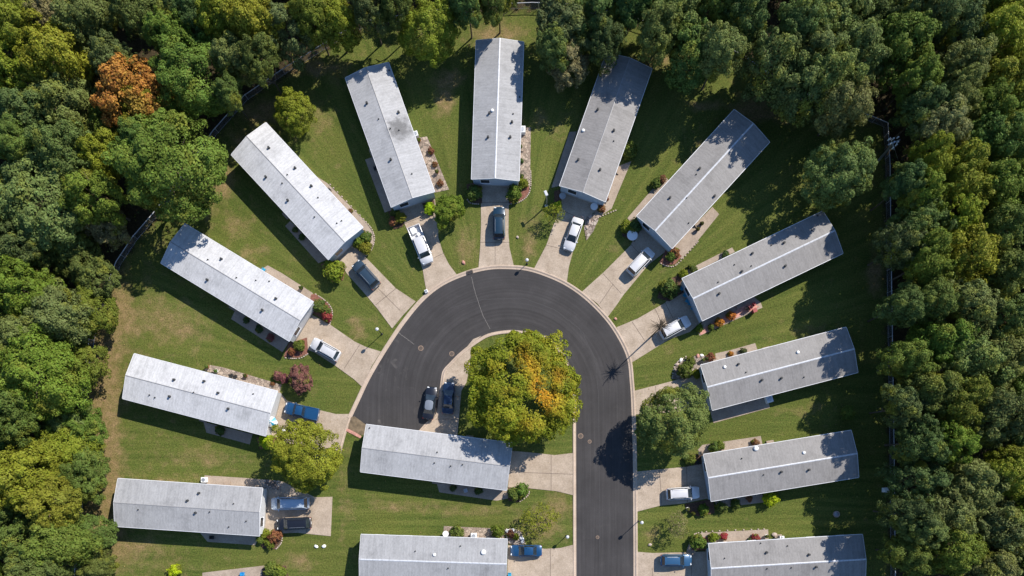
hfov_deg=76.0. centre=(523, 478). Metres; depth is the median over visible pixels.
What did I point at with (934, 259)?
tree
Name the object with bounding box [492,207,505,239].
parked suv
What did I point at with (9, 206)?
tree
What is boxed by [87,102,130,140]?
tree
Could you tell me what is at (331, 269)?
shrub
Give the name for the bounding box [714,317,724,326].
shrub
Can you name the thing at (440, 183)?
shrub
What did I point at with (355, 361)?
driveway
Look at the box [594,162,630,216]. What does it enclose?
patio
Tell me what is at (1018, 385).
tree
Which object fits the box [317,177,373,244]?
patio
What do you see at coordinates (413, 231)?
cargo bundle
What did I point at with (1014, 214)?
tree
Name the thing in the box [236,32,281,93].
tree
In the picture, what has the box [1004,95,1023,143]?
tree
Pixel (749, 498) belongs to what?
shrub
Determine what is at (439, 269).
driveway
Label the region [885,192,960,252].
tree
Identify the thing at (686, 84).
tree
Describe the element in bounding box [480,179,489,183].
window
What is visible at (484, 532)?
patio
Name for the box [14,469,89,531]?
tree
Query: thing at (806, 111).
tree
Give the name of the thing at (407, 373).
road
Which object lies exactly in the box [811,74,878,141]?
tree
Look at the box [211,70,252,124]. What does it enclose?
tree
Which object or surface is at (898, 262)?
tree
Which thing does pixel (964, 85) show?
tree
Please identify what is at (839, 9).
tree
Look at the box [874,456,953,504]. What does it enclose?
tree
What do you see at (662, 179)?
shrub
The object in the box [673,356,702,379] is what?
garden bed
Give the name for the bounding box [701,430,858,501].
mobile home
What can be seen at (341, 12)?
tree
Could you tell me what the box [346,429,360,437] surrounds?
kerb
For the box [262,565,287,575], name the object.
garden bed
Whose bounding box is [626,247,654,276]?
minivan
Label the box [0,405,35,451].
tree
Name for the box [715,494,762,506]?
patio
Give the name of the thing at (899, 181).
tree
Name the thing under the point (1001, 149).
tree
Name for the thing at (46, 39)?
tree
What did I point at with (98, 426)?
tree
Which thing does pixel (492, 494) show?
patio
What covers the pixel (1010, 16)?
tree
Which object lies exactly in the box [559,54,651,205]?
mobile home
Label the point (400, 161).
mobile home
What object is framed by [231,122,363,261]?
mobile home
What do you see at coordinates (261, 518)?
window
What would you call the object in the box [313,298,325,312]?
shrub
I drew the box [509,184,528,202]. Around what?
garden bed
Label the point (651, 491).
driveway
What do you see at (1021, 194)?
tree
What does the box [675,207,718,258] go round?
patio
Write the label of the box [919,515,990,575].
tree
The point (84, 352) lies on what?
tree
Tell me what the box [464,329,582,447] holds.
tree
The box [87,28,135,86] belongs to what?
tree
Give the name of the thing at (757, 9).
tree
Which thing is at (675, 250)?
shrub
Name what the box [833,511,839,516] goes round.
fire pit
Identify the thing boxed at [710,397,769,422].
patio
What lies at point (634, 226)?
shrub
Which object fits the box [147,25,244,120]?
tree
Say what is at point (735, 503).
shrub
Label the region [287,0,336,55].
tree
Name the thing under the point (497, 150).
mobile home
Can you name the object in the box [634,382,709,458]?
tree
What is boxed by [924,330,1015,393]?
tree
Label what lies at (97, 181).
tree
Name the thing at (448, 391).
parked car
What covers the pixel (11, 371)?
tree
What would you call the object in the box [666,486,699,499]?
parked suv
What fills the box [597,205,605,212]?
shrub
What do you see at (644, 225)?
window
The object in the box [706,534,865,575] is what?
mobile home
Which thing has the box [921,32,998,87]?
tree
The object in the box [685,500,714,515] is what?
garden bed
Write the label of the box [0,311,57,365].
tree
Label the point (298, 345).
shrub
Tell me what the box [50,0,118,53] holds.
tree
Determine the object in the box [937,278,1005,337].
tree
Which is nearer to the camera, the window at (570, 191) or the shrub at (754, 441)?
the window at (570, 191)
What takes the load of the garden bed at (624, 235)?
on the ground
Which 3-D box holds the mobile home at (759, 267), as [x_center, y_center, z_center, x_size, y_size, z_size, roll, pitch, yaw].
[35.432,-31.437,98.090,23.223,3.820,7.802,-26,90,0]
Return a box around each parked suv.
[277,517,311,530]
[310,338,341,361]
[352,260,380,290]
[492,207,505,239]
[658,316,690,339]
[660,554,691,566]
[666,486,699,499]
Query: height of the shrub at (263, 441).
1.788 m
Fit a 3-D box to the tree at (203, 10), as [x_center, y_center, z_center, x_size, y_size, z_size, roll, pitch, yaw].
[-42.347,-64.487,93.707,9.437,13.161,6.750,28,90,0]
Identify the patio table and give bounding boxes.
[559,192,565,199]
[590,203,597,209]
[627,231,637,239]
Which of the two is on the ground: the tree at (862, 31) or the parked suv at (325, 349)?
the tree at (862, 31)
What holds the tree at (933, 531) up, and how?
on the ground
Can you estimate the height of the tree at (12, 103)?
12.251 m
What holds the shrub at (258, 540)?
on the ground
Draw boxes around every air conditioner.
[201,477,207,482]
[521,126,524,134]
[764,395,773,403]
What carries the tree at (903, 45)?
on the ground
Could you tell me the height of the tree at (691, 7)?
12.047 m
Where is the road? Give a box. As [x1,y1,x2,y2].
[352,269,633,575]
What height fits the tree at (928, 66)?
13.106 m
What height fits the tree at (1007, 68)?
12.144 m
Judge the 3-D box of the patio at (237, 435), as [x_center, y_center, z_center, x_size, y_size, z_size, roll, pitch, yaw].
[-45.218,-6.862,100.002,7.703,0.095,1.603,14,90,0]
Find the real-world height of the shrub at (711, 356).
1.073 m
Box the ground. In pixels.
[0,0,1023,575]
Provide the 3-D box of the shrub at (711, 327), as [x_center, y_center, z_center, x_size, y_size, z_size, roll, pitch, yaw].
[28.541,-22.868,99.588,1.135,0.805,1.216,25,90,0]
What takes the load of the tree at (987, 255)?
on the ground
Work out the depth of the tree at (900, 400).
90.12 m
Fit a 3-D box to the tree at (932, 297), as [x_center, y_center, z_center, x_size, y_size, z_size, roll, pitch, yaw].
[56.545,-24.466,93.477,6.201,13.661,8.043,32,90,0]
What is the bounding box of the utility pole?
[877,136,899,162]
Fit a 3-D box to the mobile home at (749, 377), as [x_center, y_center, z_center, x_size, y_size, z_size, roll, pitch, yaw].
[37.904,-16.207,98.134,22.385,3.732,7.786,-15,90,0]
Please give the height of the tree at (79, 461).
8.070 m
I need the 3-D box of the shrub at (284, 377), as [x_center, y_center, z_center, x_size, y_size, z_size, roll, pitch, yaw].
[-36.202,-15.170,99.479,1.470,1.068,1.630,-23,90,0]
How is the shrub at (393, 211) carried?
on the ground
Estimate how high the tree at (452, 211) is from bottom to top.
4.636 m
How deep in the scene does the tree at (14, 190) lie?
90.01 m
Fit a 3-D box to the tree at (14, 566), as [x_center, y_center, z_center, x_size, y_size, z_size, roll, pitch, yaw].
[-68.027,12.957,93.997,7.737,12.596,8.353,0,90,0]
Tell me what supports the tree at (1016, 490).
on the ground
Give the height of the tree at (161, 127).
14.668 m
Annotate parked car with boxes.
[423,386,437,419]
[442,382,455,413]
[510,544,541,555]
[563,217,583,251]
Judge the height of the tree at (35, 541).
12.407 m
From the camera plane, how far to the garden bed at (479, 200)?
99.94 m
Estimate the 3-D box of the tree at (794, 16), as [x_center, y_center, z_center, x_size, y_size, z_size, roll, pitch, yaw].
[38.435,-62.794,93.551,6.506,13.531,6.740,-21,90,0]
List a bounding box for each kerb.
[340,418,349,445]
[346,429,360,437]
[348,265,637,575]
[419,330,575,575]
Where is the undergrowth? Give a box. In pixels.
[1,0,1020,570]
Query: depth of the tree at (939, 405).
89.15 m
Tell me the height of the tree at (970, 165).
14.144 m
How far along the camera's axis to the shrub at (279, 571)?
98.76 m
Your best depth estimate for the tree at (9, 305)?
90.98 m
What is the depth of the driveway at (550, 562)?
99.94 m
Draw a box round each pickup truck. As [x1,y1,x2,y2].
[284,402,320,420]
[407,223,432,265]
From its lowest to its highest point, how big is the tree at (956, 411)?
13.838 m
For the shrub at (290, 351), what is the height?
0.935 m
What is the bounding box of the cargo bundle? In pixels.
[409,227,420,236]
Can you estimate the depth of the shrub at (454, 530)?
98.85 m
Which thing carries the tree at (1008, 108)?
on the ground
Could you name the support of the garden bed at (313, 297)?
on the ground
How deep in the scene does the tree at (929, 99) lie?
89.67 m
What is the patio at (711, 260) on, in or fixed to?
on the ground
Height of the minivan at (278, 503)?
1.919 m
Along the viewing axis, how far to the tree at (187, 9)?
90.23 m
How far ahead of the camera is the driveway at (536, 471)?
99.94 m
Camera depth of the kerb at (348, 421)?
99.90 m
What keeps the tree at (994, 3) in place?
on the ground
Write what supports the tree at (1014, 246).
on the ground
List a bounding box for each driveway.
[261,479,331,535]
[272,389,349,452]
[291,315,380,385]
[338,245,415,327]
[400,199,455,290]
[423,336,480,434]
[479,186,512,266]
[507,545,572,575]
[508,451,572,494]
[535,195,604,280]
[582,229,664,315]
[616,293,700,361]
[635,377,706,413]
[637,464,706,511]
[638,551,707,575]
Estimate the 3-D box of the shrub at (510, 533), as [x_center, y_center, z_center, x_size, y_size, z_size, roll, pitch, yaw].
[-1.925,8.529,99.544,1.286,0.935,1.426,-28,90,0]
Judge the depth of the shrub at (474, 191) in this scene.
98.78 m
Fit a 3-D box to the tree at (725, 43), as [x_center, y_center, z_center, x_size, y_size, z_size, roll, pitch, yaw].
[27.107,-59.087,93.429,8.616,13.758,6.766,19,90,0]
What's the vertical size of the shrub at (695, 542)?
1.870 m
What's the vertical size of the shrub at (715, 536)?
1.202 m
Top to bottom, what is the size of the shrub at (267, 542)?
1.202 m
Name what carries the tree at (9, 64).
on the ground
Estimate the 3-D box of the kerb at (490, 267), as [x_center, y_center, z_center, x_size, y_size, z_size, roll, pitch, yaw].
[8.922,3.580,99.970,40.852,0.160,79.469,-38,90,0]
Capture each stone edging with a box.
[329,184,374,257]
[508,170,530,204]
[660,241,698,266]
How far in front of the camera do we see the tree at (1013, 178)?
89.47 m
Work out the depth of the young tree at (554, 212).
97.61 m
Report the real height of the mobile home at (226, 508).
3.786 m
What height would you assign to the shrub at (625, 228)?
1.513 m
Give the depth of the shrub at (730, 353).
99.62 m
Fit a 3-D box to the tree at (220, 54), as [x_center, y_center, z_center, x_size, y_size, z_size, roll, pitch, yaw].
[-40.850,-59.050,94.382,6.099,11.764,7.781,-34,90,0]
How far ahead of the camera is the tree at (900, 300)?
89.69 m
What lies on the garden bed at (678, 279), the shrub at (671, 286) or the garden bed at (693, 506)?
the shrub at (671, 286)
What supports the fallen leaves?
on the ground
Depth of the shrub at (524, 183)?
99.23 m
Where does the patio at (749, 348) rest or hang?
on the ground
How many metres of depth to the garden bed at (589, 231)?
99.94 m
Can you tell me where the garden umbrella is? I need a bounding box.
[269,417,277,426]
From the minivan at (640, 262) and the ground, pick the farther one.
the ground
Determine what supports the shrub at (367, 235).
on the patio at (358, 218)
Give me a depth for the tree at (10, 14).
93.23 m
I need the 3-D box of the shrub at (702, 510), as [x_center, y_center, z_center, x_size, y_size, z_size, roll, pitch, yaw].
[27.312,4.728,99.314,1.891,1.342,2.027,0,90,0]
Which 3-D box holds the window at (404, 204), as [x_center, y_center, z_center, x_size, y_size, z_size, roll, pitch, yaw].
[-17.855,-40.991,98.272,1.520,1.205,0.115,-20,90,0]
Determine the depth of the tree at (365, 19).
91.33 m
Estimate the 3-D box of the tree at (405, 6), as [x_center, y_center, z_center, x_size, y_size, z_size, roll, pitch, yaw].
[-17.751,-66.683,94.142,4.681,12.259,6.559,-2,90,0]
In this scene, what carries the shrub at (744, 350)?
on the ground
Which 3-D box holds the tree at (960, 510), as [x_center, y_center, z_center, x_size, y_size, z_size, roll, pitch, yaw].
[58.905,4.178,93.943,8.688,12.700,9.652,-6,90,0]
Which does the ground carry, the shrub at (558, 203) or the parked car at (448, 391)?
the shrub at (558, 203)
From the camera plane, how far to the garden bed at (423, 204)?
99.94 m
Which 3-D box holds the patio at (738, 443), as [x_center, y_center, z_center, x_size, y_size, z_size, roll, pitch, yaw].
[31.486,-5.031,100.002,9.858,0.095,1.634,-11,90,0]
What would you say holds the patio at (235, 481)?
on the ground
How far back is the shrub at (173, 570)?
99.08 m
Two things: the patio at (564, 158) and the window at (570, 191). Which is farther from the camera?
the patio at (564, 158)
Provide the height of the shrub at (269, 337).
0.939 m
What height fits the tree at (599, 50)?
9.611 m
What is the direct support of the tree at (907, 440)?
on the ground
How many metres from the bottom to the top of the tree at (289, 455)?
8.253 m
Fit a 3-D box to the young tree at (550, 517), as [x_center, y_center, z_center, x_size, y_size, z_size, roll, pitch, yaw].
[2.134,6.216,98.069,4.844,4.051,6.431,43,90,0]
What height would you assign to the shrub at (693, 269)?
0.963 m
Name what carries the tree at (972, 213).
on the ground
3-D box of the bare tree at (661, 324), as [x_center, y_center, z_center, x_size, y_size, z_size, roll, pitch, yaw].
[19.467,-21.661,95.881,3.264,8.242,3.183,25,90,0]
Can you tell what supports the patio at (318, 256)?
on the ground
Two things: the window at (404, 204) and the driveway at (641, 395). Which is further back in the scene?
the driveway at (641, 395)
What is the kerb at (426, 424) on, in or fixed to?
on the ground
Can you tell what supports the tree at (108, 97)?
on the ground
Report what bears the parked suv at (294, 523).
on the driveway at (319, 511)
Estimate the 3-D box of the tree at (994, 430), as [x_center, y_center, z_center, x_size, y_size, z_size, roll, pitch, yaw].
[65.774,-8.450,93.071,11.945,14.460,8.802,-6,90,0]
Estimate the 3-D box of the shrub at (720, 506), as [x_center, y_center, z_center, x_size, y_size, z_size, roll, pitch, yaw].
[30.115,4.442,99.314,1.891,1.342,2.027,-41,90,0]
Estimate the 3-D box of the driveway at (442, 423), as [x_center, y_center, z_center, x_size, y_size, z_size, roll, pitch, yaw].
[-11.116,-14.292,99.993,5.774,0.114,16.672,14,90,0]
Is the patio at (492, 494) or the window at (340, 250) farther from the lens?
the patio at (492, 494)
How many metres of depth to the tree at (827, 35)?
88.89 m
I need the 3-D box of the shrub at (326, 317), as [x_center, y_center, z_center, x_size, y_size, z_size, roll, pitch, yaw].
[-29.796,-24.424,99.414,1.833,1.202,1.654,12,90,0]
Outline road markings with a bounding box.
[451,298,599,575]
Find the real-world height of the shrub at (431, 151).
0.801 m
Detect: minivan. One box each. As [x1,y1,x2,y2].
[271,496,309,510]
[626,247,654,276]
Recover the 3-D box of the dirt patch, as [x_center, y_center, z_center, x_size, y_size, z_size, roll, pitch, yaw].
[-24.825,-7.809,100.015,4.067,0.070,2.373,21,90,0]
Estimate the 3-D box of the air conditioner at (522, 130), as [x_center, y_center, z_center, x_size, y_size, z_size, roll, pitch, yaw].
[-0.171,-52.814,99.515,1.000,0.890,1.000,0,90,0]
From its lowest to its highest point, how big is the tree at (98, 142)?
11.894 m
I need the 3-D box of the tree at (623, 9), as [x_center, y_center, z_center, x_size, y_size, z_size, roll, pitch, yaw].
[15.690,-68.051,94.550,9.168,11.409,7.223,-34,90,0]
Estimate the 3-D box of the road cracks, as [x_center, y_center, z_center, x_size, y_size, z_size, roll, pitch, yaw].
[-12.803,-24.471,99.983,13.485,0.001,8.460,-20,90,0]
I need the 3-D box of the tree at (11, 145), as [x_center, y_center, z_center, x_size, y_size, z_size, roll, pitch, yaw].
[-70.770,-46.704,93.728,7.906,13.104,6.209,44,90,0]
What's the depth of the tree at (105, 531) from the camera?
95.94 m
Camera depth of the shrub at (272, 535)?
98.90 m
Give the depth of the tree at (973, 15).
90.15 m
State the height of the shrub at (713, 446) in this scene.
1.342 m
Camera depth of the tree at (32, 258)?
90.87 m
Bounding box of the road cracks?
[398,277,489,342]
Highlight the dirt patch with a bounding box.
[348,416,365,434]
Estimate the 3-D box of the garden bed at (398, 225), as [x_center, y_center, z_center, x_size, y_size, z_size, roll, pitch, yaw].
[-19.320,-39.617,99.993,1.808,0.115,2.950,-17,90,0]
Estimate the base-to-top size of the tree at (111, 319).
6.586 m
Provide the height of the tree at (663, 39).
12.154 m
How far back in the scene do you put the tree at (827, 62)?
88.45 m
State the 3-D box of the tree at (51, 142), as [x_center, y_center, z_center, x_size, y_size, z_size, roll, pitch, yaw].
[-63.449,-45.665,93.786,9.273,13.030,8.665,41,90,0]
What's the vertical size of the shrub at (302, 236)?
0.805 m
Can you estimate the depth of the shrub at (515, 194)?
98.80 m
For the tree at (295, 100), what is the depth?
96.12 m
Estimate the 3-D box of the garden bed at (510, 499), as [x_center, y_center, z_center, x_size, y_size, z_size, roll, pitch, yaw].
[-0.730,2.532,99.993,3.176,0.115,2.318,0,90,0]
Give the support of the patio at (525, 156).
on the ground
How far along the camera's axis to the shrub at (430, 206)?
99.06 m
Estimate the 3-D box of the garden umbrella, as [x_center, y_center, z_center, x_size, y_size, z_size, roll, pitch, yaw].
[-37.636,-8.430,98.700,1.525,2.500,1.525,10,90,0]
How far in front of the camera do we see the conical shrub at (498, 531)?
98.65 m
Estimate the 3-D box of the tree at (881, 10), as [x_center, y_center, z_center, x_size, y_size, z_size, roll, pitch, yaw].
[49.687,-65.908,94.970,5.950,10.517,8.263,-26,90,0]
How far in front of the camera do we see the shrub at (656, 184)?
99.20 m
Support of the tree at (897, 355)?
on the ground
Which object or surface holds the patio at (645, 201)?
on the ground
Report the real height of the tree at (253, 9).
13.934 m
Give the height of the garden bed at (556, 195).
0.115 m
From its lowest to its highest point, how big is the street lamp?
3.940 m
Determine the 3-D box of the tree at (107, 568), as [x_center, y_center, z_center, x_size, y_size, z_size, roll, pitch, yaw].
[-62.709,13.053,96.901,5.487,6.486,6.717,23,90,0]
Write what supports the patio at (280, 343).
on the ground
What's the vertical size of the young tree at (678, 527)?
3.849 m
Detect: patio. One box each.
[201,533,256,544]
[202,566,264,575]
[203,475,260,486]
[204,422,252,443]
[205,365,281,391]
[231,310,288,351]
[261,266,312,298]
[286,221,327,262]
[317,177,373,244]
[365,157,392,211]
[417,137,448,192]
[437,483,507,500]
[444,526,504,537]
[518,127,530,187]
[551,131,576,187]
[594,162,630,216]
[628,178,668,220]
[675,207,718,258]
[687,529,768,551]
[688,248,734,274]
[698,436,761,453]
[699,297,761,334]
[703,343,756,363]
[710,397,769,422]
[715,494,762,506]
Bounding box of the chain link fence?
[74,2,895,575]
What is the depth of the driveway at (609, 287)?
99.94 m
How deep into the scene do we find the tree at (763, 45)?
90.42 m
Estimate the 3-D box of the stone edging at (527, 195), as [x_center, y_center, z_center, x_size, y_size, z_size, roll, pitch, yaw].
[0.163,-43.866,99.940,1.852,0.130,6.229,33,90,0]
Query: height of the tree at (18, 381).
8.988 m
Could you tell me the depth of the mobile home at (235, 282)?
96.76 m
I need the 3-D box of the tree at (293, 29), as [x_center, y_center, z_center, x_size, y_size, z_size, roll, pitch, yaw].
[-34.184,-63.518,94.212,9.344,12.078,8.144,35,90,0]
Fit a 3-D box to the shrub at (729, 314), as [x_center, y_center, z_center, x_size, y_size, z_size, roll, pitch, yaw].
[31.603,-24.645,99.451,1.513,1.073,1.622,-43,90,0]
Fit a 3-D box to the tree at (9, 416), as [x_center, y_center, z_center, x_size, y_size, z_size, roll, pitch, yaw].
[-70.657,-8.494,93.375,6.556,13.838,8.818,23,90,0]
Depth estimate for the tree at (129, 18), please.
89.82 m
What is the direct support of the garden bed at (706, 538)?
on the ground
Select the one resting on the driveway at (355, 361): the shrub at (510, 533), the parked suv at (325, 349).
the parked suv at (325, 349)
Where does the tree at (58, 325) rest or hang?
on the ground
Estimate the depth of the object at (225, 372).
99.95 m
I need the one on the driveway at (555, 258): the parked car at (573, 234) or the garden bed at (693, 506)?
the parked car at (573, 234)
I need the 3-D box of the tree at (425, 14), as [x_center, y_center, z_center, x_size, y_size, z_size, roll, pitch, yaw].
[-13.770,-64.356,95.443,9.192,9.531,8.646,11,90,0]
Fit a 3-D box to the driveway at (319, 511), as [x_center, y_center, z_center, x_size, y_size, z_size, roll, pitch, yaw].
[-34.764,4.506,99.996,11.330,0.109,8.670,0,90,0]
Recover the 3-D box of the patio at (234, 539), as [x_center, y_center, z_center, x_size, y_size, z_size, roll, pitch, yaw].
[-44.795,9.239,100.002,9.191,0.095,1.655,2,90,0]
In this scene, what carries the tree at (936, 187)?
on the ground
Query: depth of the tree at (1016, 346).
89.70 m
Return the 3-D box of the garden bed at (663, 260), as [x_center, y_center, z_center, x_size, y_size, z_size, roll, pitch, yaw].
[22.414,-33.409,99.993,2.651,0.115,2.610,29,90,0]
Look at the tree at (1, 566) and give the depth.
94.95 m
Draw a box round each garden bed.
[256,535,280,548]
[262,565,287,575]
[264,479,280,489]
[283,338,307,357]
[310,294,331,322]
[388,210,403,228]
[422,200,434,214]
[466,183,481,203]
[505,529,522,544]
[508,487,528,501]
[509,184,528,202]
[554,189,561,210]
[584,214,598,239]
[622,220,639,241]
[657,275,683,300]
[660,250,681,264]
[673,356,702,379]
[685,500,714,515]
[687,454,701,465]
[692,537,707,549]
[700,304,759,334]
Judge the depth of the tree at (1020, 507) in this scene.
95.75 m
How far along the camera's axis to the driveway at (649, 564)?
99.94 m
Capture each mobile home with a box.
[113,478,267,535]
[122,353,281,436]
[161,223,313,341]
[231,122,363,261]
[345,62,434,210]
[359,533,507,575]
[360,424,512,490]
[471,38,523,186]
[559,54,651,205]
[636,109,769,251]
[680,211,842,322]
[698,327,857,410]
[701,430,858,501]
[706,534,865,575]
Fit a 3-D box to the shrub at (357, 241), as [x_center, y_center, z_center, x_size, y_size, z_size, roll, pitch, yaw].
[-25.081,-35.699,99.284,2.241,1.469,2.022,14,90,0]
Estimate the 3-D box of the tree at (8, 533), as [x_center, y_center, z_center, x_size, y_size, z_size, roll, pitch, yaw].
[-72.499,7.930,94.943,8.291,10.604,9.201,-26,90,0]
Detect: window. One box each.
[260,517,263,526]
[294,326,300,335]
[335,248,343,256]
[399,201,409,207]
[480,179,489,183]
[567,189,576,195]
[642,222,650,231]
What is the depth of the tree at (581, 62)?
94.74 m
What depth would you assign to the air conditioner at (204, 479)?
99.29 m
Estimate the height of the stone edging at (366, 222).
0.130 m
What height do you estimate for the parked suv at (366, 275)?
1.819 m
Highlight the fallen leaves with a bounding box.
[90,11,888,573]
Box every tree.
[0,0,33,29]
[0,0,49,56]
[0,38,49,102]
[0,86,59,135]
[0,113,42,171]
[0,144,96,257]
[0,171,20,215]
[0,216,56,270]
[0,244,21,294]
[0,251,70,322]
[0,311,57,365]
[0,323,93,423]
[0,338,36,400]
[0,385,44,447]
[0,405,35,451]
[0,436,71,513]
[0,503,49,558]
[0,558,4,573]
[2,545,76,575]
[12,7,97,97]
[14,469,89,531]
[18,505,103,574]
[20,277,98,344]
[22,0,72,37]
[22,118,100,184]
[27,415,106,475]
[29,68,102,136]
[35,389,92,448]
[39,343,111,390]
[42,224,103,279]
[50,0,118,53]
[56,444,111,505]
[57,167,130,225]
[60,282,119,340]
[62,406,109,448]
[64,513,118,567]
[67,126,124,183]
[67,249,121,303]
[74,547,119,575]
[77,193,131,251]
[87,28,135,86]
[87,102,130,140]
[89,51,174,127]
[100,107,228,224]
[108,0,181,43]
[115,116,166,165]
[117,84,166,120]
[141,5,197,71]
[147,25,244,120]
[160,0,215,40]
[194,0,251,45]
[208,27,262,90]
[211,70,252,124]
[213,0,285,58]
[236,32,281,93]
[253,0,315,72]
[266,418,343,493]
[272,86,317,137]
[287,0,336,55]
[287,363,312,395]
[309,0,362,53]
[346,0,389,44]
[380,0,413,31]
[396,0,461,68]
[431,194,465,229]
[448,0,482,38]
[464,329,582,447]
[477,0,517,33]
[518,502,560,541]
[535,0,591,57]
[535,21,568,73]
[541,34,590,93]
[542,203,564,222]
[573,0,620,51]
[588,10,627,76]
[608,0,667,37]
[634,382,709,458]
[635,0,682,67]
[637,0,700,56]
[648,315,670,336]
[662,10,716,95]
[667,510,690,538]
[696,0,749,25]
[696,19,751,89]
[716,0,769,42]
[735,24,811,107]
[771,57,832,127]
[776,0,832,49]
[777,24,841,93]
[793,44,869,118]
[799,0,878,51]
[800,136,877,212]
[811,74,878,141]
[825,16,892,83]
[848,0,894,52]
[867,221,931,271]
[867,279,928,328]
[869,8,941,93]
[869,383,929,429]
[870,158,928,210]
[873,494,942,532]
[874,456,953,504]
[875,340,940,383]
[875,533,935,575]
[883,42,944,110]
[884,167,953,221]
[884,412,951,467]
[885,0,961,44]
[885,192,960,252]
[888,78,958,140]
[889,226,957,289]
[893,370,968,414]
[896,507,949,548]
[897,271,959,323]
[901,91,973,160]
[905,318,980,365]
[907,130,962,185]
[913,476,978,539]
[917,417,981,469]
[919,223,1001,290]
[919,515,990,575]
[920,190,988,252]
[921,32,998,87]
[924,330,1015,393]
[931,372,993,440]
[932,0,992,64]
[933,453,1012,526]
[934,137,997,216]
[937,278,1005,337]
[939,62,985,126]
[942,387,1023,450]
[953,97,1011,160]
[953,546,1022,575]
[963,0,1023,62]
[963,291,1023,346]
[964,493,1023,556]
[966,199,1023,260]
[966,327,1023,393]
[967,77,1018,127]
[968,55,1023,114]
[969,150,1023,219]
[977,246,1023,306]
[980,443,1023,500]
[982,0,1022,30]
[982,111,1023,174]
[987,425,1023,462]
[994,155,1023,203]
[994,371,1023,409]
[996,235,1023,270]
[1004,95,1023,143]
[1007,517,1023,575]
[1013,497,1023,521]
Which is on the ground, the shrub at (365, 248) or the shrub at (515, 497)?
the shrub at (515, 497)
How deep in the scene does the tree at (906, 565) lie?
90.14 m
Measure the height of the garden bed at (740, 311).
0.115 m
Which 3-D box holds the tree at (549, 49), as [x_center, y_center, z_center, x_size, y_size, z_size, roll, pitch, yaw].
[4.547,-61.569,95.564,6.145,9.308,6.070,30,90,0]
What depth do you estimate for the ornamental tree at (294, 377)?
97.74 m
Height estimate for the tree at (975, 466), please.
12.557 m
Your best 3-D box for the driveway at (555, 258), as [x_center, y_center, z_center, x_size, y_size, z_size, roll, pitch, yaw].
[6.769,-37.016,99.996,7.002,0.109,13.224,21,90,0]
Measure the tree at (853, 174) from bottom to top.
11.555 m
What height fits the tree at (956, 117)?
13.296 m
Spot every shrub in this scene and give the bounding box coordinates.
[166,563,181,575]
[215,424,224,435]
[243,316,249,323]
[255,323,263,333]
[255,535,263,543]
[258,435,273,449]
[260,528,269,538]
[263,560,277,575]
[264,539,274,549]
[266,333,273,342]
[267,529,282,543]
[272,370,282,380]
[272,564,287,575]
[279,373,288,383]
[287,348,296,355]
[293,340,304,351]
[298,233,305,240]
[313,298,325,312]
[320,305,331,314]
[321,311,332,322]
[322,260,346,283]
[352,237,364,249]
[359,242,372,255]
[360,230,371,242]
[388,217,397,226]
[389,209,396,216]
[394,210,406,222]
[424,202,434,214]
[428,146,434,154]
[436,179,443,186]
[449,484,456,491]
[449,524,464,536]
[464,184,482,200]
[474,487,483,494]
[490,524,504,537]
[505,184,521,203]
[507,486,519,501]
[507,529,513,537]
[512,533,518,539]
[513,482,528,499]
[518,176,528,188]
[554,201,561,208]
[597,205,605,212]
[621,219,630,233]
[622,141,639,160]
[629,217,641,232]
[650,176,660,188]
[658,276,680,299]
[660,174,666,183]
[665,252,675,261]
[670,247,679,258]
[676,361,693,378]
[678,269,687,277]
[685,356,696,365]
[685,454,696,465]
[688,533,707,550]
[689,265,697,272]
[691,369,699,379]
[695,324,703,332]
[697,503,708,515]
[706,352,715,361]
[707,324,714,330]
[707,532,720,542]
[708,441,719,451]
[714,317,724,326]
[714,501,727,512]
[717,441,724,449]
[719,532,727,540]
[722,250,729,257]
[725,310,736,319]
[727,351,733,356]
[730,498,740,509]
[739,348,746,353]
[745,495,752,502]
[750,438,759,445]
[750,533,760,539]
[762,491,780,507]
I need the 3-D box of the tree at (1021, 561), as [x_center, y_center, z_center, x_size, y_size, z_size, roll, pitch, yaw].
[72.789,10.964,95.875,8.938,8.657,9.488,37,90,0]
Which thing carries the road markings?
on the road
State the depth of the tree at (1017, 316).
90.14 m
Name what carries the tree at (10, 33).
on the ground
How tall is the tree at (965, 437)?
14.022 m
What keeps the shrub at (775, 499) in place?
on the ground
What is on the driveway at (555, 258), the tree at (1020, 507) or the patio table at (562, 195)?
the patio table at (562, 195)
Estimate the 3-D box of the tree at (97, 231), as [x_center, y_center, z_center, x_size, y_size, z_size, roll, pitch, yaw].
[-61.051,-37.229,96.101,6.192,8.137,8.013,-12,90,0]
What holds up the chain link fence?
on the ground
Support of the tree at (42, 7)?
on the ground
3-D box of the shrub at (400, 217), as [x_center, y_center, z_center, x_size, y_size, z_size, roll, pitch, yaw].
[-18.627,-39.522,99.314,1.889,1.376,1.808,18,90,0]
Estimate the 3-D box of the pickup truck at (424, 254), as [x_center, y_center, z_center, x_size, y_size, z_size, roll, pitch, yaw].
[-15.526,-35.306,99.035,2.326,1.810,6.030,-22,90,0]
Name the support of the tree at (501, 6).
on the ground
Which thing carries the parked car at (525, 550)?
on the driveway at (550, 562)
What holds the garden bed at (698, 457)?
on the ground
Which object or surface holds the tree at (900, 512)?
on the ground
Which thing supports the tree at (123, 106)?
on the ground
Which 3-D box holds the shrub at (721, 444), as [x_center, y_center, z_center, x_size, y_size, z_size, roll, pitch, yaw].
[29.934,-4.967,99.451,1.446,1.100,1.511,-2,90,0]
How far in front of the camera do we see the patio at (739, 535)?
99.95 m
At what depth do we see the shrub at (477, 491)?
99.38 m

